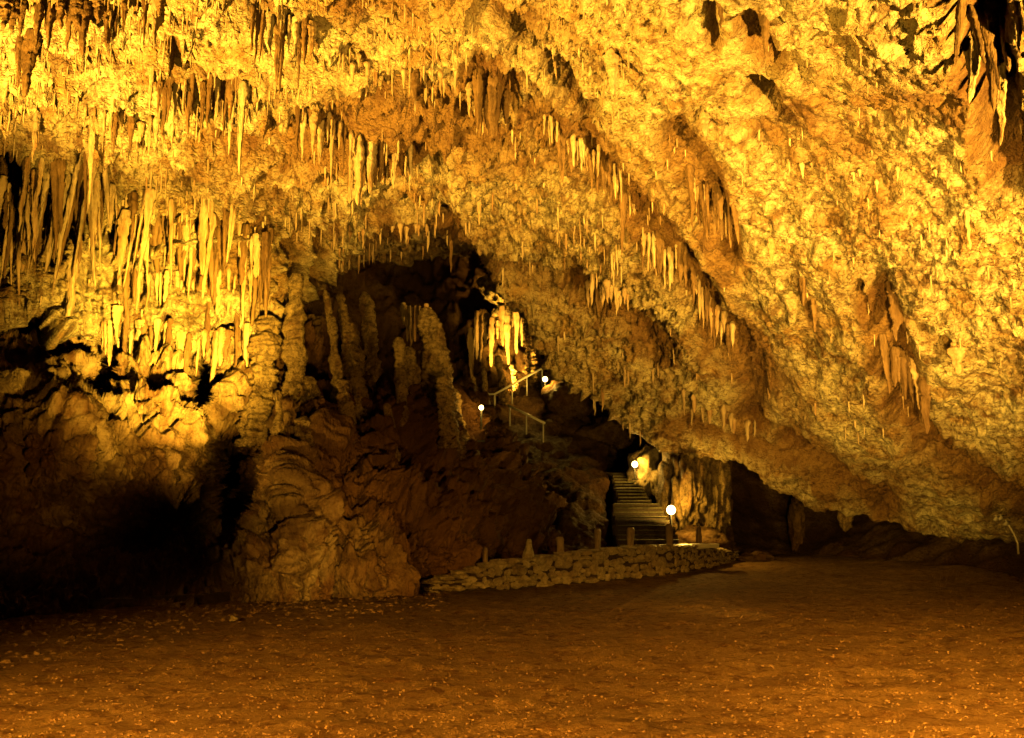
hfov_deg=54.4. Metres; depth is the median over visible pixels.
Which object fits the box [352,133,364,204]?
stalactite
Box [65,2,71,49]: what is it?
stalactite
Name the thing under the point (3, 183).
stalactite
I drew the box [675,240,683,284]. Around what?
stalactite
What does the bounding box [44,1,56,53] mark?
stalactite
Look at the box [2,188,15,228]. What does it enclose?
stalactite
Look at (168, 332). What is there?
stalactite
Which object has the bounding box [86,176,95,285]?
stalactite
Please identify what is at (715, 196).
stalactite
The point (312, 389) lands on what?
stalagmite
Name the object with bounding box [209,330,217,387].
stalactite
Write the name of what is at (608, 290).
stalactites
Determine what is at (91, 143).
stalactite
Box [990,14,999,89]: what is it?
stalactite
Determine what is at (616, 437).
boulder
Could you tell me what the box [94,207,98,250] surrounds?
stalactite
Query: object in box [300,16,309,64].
stalactite
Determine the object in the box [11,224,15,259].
stalactite
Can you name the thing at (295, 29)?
stalactite
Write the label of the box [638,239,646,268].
stalactite
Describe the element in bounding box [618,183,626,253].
stalactite
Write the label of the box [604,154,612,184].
stalactite
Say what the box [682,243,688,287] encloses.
stalactite
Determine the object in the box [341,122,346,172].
stalactite
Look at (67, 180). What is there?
stalactite
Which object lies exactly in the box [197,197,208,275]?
stalactite
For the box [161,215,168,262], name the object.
stalactite
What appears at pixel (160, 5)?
stalactite
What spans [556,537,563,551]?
post
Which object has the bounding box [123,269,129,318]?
stalactite
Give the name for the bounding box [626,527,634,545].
post
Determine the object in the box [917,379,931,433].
stalactite
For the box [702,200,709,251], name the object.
stalactite
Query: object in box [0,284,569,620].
cave wall
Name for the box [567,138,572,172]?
stalactite
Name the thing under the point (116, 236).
stalactite
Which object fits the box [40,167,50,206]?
stalactite
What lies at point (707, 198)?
stalactite
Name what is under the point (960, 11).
stalactite
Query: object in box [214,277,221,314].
stalactite
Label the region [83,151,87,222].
stalactite
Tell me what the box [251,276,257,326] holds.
stalactite
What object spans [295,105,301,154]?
stalactite
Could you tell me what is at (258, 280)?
stalactite
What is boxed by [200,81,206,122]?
stalactite
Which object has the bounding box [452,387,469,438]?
stalagmite
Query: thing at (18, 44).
stalactite
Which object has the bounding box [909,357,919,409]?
stalactite
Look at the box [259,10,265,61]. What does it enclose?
stalactite
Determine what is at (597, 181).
stalactite
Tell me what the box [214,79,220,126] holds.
stalactite
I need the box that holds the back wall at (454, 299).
[333,249,547,389]
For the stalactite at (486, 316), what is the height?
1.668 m
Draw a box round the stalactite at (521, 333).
[520,317,524,345]
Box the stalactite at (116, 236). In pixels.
[113,204,124,255]
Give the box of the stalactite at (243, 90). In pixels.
[238,81,248,173]
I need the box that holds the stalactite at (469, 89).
[465,82,472,116]
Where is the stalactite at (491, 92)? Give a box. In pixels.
[485,69,498,137]
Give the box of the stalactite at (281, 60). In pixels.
[279,31,285,94]
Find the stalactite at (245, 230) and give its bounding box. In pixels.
[237,224,249,284]
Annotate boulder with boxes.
[541,380,593,419]
[575,416,645,459]
[626,444,661,500]
[675,525,737,553]
[739,551,775,560]
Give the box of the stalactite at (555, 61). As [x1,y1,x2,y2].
[552,54,558,78]
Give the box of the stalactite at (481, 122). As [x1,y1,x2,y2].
[478,79,485,136]
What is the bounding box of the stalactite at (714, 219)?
[710,193,715,234]
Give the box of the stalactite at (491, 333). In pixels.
[488,317,494,366]
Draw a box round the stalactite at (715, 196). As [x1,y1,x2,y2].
[712,184,719,230]
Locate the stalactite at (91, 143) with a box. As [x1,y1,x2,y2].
[87,124,95,203]
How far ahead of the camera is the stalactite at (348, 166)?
25.90 m
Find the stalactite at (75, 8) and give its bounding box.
[69,0,83,38]
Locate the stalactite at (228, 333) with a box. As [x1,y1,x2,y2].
[222,329,234,359]
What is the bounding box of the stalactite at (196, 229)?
[192,221,197,273]
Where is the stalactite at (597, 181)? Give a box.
[594,155,600,192]
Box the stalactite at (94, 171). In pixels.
[86,160,96,212]
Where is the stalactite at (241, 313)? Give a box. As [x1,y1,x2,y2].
[240,270,246,328]
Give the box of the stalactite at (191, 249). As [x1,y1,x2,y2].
[187,223,194,297]
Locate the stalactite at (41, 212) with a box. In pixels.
[30,196,45,268]
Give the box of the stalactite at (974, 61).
[966,11,983,102]
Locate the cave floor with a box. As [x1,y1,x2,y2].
[0,553,1023,737]
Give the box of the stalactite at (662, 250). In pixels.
[660,235,664,272]
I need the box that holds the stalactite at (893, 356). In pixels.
[889,346,897,386]
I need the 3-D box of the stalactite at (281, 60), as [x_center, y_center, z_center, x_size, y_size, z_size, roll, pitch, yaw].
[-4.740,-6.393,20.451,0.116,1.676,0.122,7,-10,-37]
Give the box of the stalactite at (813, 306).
[809,298,816,331]
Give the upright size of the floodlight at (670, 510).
0.840 m
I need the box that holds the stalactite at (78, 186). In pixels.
[55,162,82,280]
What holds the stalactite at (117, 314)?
hanging from the cave ceiling
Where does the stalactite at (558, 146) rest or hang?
hanging from the cave ceiling
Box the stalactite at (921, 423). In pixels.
[918,375,922,426]
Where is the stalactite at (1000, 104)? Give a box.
[995,36,1007,144]
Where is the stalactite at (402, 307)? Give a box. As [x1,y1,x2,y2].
[400,302,405,324]
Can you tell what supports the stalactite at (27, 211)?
hanging from the cave ceiling
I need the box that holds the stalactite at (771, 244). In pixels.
[767,238,775,263]
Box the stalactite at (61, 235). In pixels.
[52,177,72,295]
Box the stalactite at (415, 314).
[413,305,418,340]
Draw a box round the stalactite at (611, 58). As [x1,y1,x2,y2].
[603,47,618,94]
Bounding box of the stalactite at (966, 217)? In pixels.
[963,210,971,249]
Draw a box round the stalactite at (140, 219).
[131,190,144,273]
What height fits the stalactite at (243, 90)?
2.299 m
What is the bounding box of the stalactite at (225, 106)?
[222,83,227,137]
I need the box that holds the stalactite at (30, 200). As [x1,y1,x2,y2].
[28,187,39,229]
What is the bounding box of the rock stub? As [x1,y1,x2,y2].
[837,511,853,531]
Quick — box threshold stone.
[659,544,718,548]
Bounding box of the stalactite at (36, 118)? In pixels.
[31,111,41,162]
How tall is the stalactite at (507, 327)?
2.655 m
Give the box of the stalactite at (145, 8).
[141,0,148,47]
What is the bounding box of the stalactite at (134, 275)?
[131,268,137,303]
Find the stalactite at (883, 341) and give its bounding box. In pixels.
[878,333,889,378]
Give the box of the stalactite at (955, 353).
[945,342,966,374]
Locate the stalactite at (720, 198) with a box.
[718,187,723,219]
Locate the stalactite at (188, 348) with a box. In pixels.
[183,333,192,373]
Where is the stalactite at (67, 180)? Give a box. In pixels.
[63,173,70,209]
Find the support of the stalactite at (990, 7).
hanging from the cave ceiling
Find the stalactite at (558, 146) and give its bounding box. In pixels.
[555,129,562,171]
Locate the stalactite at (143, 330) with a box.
[135,321,146,339]
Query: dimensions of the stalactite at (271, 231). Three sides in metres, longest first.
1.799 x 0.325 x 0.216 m
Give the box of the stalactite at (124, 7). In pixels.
[121,0,129,34]
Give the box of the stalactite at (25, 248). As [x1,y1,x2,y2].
[21,227,30,271]
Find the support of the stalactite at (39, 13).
hanging from the cave ceiling
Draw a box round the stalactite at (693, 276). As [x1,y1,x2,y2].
[690,266,696,306]
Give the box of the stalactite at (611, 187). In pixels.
[608,175,613,202]
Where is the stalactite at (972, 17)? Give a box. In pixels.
[967,5,985,62]
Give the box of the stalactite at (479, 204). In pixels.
[476,198,481,224]
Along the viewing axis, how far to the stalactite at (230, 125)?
23.27 m
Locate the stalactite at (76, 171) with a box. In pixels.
[67,152,81,226]
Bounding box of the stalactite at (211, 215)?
[208,201,214,231]
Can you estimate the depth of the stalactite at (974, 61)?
15.10 m
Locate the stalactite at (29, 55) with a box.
[20,28,41,97]
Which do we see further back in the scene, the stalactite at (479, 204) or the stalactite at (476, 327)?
the stalactite at (476, 327)
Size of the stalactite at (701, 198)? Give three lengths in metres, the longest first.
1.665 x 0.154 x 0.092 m
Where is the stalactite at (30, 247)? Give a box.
[27,203,38,274]
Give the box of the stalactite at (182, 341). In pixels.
[174,331,187,372]
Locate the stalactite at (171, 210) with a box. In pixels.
[168,199,173,288]
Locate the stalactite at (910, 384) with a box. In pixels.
[905,350,913,393]
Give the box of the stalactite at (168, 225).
[166,208,177,235]
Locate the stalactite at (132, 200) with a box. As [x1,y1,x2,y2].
[127,191,138,241]
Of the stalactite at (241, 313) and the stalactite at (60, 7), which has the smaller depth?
the stalactite at (60, 7)
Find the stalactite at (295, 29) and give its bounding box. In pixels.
[291,16,300,54]
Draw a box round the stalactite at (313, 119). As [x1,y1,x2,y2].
[309,111,317,153]
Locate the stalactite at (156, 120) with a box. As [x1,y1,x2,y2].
[153,112,160,145]
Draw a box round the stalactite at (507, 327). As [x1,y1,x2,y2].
[503,315,510,364]
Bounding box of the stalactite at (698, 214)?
[695,200,701,226]
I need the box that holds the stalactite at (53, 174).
[49,158,58,251]
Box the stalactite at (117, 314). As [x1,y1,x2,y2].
[112,305,123,342]
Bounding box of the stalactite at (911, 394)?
[909,390,913,407]
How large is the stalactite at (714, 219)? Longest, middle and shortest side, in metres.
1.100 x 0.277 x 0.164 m
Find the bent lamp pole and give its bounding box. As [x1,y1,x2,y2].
[993,514,1019,553]
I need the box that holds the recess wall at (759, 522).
[731,461,1023,581]
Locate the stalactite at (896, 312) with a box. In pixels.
[885,281,903,340]
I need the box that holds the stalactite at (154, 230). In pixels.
[151,211,160,263]
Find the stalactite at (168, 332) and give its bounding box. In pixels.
[165,318,172,345]
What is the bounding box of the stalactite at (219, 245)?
[215,238,227,269]
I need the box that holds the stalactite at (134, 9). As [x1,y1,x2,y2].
[132,2,140,24]
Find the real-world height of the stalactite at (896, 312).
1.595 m
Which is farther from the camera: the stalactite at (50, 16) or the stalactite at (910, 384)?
the stalactite at (910, 384)
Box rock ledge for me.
[476,275,510,320]
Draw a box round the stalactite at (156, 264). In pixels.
[149,223,159,273]
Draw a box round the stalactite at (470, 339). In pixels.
[466,328,474,378]
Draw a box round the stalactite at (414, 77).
[411,69,418,100]
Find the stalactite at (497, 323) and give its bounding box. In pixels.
[495,316,499,338]
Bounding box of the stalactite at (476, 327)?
[474,310,478,358]
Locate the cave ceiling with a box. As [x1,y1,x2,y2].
[0,0,1023,542]
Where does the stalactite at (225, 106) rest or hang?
hanging from the cave ceiling
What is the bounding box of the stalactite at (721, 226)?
[719,214,723,240]
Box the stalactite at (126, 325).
[122,307,129,352]
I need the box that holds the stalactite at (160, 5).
[154,0,165,17]
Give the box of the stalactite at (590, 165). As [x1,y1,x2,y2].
[588,152,595,190]
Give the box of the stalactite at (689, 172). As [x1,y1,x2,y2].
[684,164,694,228]
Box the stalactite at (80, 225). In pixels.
[73,176,87,275]
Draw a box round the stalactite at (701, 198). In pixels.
[699,183,707,239]
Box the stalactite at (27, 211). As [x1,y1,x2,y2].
[24,193,30,265]
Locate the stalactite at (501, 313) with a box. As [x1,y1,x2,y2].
[497,305,505,345]
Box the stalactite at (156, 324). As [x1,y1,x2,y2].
[153,318,160,359]
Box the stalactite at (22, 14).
[18,0,26,34]
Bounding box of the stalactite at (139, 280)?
[136,271,141,313]
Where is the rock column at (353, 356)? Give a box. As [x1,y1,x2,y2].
[336,293,368,422]
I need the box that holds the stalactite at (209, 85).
[206,74,213,125]
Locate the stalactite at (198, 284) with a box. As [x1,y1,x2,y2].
[195,276,202,314]
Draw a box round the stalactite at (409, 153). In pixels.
[405,144,412,190]
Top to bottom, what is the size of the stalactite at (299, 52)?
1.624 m
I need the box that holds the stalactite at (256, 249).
[252,233,260,277]
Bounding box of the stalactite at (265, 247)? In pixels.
[260,232,270,316]
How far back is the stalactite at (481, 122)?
23.24 m
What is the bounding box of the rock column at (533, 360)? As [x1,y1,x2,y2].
[522,318,544,390]
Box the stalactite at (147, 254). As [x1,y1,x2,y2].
[146,238,148,286]
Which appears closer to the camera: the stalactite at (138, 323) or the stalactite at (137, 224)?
the stalactite at (137, 224)
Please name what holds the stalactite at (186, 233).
hanging from the cave ceiling
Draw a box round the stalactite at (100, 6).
[92,0,106,23]
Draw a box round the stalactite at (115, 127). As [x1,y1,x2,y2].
[112,111,118,153]
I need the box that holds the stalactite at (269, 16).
[265,11,274,56]
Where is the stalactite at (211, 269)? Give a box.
[207,218,213,297]
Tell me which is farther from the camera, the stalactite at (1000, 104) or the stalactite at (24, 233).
the stalactite at (24, 233)
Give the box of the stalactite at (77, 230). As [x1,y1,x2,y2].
[71,183,86,277]
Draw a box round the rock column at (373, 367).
[359,291,383,391]
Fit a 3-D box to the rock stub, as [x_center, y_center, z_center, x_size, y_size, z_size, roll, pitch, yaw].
[13.232,5.852,39.592,0.564,1.293,0.890,0,-9,0]
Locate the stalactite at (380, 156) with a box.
[377,143,383,182]
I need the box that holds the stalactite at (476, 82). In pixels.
[470,68,482,129]
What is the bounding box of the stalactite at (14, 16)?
[9,0,19,32]
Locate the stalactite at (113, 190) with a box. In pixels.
[109,183,117,228]
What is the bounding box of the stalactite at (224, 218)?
[222,207,226,274]
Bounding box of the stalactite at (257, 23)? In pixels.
[254,10,259,70]
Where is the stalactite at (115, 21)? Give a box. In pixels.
[112,6,117,37]
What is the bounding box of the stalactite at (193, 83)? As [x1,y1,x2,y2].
[189,72,196,119]
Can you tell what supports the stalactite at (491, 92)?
hanging from the cave ceiling
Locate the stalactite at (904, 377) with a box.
[900,350,907,399]
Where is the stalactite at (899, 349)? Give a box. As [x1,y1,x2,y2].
[896,346,902,381]
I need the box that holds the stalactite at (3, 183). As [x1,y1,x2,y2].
[0,175,7,213]
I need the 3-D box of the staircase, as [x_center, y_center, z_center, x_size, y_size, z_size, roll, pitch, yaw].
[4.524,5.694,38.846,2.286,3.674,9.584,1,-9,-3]
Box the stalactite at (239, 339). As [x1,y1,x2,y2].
[237,328,241,358]
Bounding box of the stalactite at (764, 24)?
[759,13,769,57]
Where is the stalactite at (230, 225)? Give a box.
[226,204,233,262]
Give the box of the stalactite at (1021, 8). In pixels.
[1018,0,1023,31]
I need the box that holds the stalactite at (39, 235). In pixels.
[34,178,48,276]
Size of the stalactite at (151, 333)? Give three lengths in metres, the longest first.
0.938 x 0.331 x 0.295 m
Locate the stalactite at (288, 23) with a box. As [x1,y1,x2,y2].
[286,14,291,54]
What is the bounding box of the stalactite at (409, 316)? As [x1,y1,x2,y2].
[407,306,411,331]
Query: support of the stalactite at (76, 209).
hanging from the cave ceiling
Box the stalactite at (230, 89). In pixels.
[226,80,234,119]
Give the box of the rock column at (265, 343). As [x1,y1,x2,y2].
[233,315,282,447]
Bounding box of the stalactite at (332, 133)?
[329,119,335,178]
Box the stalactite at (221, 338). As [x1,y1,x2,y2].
[217,327,225,365]
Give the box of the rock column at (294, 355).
[281,271,307,406]
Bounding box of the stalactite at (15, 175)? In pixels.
[0,167,18,282]
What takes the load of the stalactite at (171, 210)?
hanging from the cave ceiling
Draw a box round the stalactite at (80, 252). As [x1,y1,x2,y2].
[73,197,82,262]
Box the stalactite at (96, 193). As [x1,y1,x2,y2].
[93,180,98,244]
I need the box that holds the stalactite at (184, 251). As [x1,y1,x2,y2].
[180,219,194,278]
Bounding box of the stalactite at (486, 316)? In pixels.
[483,313,490,342]
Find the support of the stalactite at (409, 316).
hanging from the cave ceiling
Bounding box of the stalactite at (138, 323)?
[134,319,144,346]
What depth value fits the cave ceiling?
25.27 m
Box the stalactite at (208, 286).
[205,277,210,321]
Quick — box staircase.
[603,472,680,546]
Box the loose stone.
[229,615,237,621]
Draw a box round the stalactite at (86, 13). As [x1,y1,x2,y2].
[78,0,93,55]
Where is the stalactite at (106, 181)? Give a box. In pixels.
[102,168,109,229]
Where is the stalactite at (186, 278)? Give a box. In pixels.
[184,271,187,285]
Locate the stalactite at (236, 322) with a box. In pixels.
[234,313,238,366]
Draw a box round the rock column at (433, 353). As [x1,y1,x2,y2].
[417,307,491,509]
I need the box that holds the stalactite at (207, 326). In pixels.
[204,315,210,352]
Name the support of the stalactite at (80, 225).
hanging from the cave ceiling
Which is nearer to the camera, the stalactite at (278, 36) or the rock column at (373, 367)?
the stalactite at (278, 36)
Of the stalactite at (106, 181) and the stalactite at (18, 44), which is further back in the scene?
the stalactite at (106, 181)
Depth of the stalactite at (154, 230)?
27.57 m
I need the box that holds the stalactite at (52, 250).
[48,210,63,265]
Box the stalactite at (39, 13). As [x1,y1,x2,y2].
[33,2,44,48]
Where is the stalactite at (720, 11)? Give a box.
[716,2,723,27]
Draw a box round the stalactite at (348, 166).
[347,148,348,184]
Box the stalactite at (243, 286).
[239,234,248,328]
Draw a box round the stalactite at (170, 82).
[166,72,174,123]
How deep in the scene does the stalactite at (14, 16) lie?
18.84 m
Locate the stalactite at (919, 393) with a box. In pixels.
[917,377,925,423]
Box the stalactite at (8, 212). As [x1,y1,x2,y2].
[7,183,12,314]
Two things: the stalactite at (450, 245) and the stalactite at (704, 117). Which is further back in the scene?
the stalactite at (450, 245)
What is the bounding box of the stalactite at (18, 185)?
[14,180,21,306]
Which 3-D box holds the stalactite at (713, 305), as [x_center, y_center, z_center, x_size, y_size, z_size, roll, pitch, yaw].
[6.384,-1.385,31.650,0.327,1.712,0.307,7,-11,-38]
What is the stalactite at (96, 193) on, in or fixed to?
hanging from the cave ceiling
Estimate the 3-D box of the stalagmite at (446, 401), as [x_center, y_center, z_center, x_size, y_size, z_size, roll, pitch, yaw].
[-1.901,1.308,30.003,0.850,2.202,0.715,0,-9,0]
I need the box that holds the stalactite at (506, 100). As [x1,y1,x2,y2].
[501,88,510,123]
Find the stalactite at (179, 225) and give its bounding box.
[175,217,182,273]
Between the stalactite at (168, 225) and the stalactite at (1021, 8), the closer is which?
the stalactite at (1021, 8)
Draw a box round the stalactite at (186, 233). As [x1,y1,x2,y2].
[182,220,190,279]
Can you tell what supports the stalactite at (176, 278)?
hanging from the cave ceiling
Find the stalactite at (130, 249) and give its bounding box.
[123,232,135,286]
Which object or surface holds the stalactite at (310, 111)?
hanging from the cave ceiling
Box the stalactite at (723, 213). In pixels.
[723,199,728,234]
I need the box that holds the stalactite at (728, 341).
[725,324,731,353]
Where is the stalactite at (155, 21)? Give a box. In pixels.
[151,0,161,48]
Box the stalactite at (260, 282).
[259,250,261,310]
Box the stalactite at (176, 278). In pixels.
[173,271,180,287]
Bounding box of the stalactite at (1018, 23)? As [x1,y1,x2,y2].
[1011,1,1023,52]
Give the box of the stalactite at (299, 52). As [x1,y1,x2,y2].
[297,34,301,88]
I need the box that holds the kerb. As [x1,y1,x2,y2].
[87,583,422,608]
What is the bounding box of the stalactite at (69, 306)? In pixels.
[63,239,79,329]
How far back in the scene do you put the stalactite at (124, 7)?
18.89 m
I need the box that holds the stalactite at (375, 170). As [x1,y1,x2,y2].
[373,151,377,185]
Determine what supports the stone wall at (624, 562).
on the cave floor
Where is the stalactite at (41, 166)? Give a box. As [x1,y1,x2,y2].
[36,157,45,204]
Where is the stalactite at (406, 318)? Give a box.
[404,305,408,340]
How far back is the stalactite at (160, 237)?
27.60 m
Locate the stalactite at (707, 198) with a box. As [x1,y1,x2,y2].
[705,181,710,235]
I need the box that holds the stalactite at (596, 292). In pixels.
[594,280,599,310]
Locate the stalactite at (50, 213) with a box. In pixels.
[43,196,51,248]
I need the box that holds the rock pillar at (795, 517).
[786,497,805,552]
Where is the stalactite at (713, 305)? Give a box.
[710,299,715,348]
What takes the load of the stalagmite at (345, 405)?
on the cave wall at (138, 475)
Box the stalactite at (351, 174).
[348,152,354,202]
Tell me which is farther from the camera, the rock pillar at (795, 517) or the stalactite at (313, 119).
the rock pillar at (795, 517)
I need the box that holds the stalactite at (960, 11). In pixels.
[953,0,965,66]
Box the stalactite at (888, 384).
[885,342,890,393]
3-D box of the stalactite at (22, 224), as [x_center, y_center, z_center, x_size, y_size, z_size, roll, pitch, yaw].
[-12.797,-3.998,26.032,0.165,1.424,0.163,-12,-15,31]
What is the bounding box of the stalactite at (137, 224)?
[133,217,143,259]
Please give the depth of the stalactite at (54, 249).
26.50 m
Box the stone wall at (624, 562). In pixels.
[419,544,738,592]
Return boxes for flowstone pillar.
[655,452,708,531]
[701,457,731,533]
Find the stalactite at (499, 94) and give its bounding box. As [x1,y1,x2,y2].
[495,82,502,139]
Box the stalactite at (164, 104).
[161,80,166,135]
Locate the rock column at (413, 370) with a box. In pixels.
[404,346,422,393]
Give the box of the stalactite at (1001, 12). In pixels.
[996,0,1011,70]
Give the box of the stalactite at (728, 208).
[726,204,731,247]
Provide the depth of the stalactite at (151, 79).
21.70 m
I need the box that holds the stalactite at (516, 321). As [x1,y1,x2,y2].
[512,311,519,353]
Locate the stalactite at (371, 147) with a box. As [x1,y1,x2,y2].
[364,140,377,193]
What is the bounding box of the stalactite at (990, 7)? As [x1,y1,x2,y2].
[982,0,999,41]
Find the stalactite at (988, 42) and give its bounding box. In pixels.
[976,4,1000,90]
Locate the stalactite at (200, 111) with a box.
[200,85,201,130]
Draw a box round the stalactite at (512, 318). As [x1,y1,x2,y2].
[511,311,513,326]
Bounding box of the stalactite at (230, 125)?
[228,96,234,155]
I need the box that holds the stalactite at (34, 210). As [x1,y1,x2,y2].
[30,169,39,261]
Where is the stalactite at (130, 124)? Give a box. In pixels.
[126,116,135,151]
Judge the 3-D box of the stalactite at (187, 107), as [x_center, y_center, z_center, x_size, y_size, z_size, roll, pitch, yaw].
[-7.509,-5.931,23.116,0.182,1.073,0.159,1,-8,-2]
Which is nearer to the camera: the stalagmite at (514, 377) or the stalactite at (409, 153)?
the stalactite at (409, 153)
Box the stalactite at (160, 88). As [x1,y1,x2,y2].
[156,76,163,114]
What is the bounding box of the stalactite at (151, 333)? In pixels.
[149,326,154,352]
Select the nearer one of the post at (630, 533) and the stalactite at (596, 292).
the post at (630, 533)
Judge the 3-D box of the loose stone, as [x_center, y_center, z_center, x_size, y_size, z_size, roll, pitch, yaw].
[-5.005,4.490,17.915,0.158,0.112,0.139,0,-9,0]
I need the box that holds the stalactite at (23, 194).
[18,157,30,231]
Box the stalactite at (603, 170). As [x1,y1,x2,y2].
[600,156,606,192]
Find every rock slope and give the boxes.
[477,386,609,550]
[543,372,733,545]
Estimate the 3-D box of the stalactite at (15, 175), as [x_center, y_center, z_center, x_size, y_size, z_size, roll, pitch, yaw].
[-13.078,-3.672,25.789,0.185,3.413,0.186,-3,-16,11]
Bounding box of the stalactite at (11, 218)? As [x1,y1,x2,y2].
[3,193,16,278]
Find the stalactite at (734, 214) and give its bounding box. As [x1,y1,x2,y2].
[731,203,739,243]
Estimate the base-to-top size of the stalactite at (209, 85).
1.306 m
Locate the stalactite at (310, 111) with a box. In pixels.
[309,108,311,141]
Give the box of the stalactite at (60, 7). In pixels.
[55,0,65,28]
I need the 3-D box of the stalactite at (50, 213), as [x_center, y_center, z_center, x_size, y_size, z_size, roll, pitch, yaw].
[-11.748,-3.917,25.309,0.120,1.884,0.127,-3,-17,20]
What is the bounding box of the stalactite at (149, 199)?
[138,188,156,276]
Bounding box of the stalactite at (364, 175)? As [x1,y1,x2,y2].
[363,162,365,185]
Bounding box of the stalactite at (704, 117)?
[699,111,710,138]
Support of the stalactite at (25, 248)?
hanging from the cave ceiling
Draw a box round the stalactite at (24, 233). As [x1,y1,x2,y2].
[15,220,25,288]
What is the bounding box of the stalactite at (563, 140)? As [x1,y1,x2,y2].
[560,132,566,180]
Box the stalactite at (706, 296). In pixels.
[703,285,709,325]
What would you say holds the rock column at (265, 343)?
attached to the cave wall at (138, 475)
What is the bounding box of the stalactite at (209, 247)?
[201,213,216,299]
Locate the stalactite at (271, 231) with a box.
[267,228,274,287]
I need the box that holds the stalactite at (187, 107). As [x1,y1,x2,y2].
[185,91,190,134]
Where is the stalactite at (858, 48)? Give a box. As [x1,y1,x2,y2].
[854,45,861,70]
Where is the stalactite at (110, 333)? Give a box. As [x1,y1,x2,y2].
[107,319,114,366]
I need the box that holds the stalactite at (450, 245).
[448,234,452,271]
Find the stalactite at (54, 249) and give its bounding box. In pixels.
[49,194,54,261]
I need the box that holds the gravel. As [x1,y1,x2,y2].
[0,561,1023,737]
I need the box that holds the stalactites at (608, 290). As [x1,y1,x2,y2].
[0,0,1021,444]
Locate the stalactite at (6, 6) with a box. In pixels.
[0,0,15,29]
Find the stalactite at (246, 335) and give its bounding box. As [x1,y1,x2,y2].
[242,323,251,367]
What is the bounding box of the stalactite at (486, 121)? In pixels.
[483,85,489,133]
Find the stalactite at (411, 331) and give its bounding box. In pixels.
[409,307,413,345]
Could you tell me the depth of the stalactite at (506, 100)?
23.79 m
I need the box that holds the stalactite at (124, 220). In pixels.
[117,209,131,275]
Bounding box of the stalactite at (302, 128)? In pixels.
[300,111,307,156]
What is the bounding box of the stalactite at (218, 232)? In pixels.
[212,227,222,305]
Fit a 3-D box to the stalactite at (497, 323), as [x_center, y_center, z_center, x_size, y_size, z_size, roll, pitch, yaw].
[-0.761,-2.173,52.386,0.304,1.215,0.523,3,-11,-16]
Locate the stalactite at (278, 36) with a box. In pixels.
[274,15,284,83]
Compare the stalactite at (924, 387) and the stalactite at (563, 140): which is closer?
the stalactite at (563, 140)
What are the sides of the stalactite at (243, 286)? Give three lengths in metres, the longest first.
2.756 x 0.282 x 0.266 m
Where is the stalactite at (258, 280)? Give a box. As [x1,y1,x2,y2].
[257,276,262,301]
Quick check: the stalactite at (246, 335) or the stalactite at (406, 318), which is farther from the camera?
the stalactite at (406, 318)
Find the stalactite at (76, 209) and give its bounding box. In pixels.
[74,189,79,236]
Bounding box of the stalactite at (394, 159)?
[391,153,397,188]
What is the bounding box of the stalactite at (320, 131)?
[316,120,325,163]
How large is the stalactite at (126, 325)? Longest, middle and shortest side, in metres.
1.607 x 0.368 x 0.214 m
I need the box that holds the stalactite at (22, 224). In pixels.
[20,212,24,240]
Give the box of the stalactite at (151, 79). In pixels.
[148,66,154,112]
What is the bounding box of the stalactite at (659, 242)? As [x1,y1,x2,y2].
[655,233,662,273]
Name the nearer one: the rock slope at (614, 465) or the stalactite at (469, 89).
the stalactite at (469, 89)
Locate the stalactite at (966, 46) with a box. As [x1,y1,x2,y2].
[962,36,974,97]
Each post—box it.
[483,548,487,561]
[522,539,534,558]
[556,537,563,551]
[594,529,600,548]
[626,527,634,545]
[666,524,672,544]
[696,527,701,543]
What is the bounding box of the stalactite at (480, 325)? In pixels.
[478,314,483,361]
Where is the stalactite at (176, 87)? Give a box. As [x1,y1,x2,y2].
[172,83,180,132]
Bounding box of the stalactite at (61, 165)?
[56,158,66,233]
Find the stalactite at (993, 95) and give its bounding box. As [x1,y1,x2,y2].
[985,50,996,110]
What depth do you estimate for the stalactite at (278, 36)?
20.19 m
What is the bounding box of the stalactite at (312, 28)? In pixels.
[307,20,316,58]
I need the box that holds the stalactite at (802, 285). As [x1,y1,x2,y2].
[798,278,806,305]
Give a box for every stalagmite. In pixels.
[272,390,286,435]
[294,416,314,445]
[303,376,322,404]
[323,290,344,403]
[335,379,356,424]
[383,403,400,464]
[392,337,410,426]
[435,376,462,449]
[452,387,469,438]
[472,376,477,390]
[481,368,488,392]
[494,356,512,405]
[509,362,519,393]
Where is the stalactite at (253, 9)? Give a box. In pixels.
[249,3,256,51]
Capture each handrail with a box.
[488,368,542,404]
[507,404,545,441]
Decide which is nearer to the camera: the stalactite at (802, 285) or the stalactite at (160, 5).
the stalactite at (160, 5)
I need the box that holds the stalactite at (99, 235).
[97,180,101,273]
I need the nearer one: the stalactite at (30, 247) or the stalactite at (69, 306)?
the stalactite at (30, 247)
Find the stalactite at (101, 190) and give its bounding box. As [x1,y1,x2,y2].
[99,175,103,228]
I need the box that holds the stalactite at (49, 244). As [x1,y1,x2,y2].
[45,215,53,271]
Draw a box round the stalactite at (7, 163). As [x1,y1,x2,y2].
[4,155,9,175]
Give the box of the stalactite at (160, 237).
[157,216,162,244]
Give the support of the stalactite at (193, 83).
hanging from the cave ceiling
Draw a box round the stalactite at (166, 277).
[162,270,169,301]
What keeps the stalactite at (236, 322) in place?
hanging from the cave ceiling
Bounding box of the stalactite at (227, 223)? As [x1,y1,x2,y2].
[223,212,229,255]
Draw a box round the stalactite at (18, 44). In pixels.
[15,34,24,88]
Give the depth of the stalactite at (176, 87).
23.06 m
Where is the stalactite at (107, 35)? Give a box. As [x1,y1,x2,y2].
[103,7,114,47]

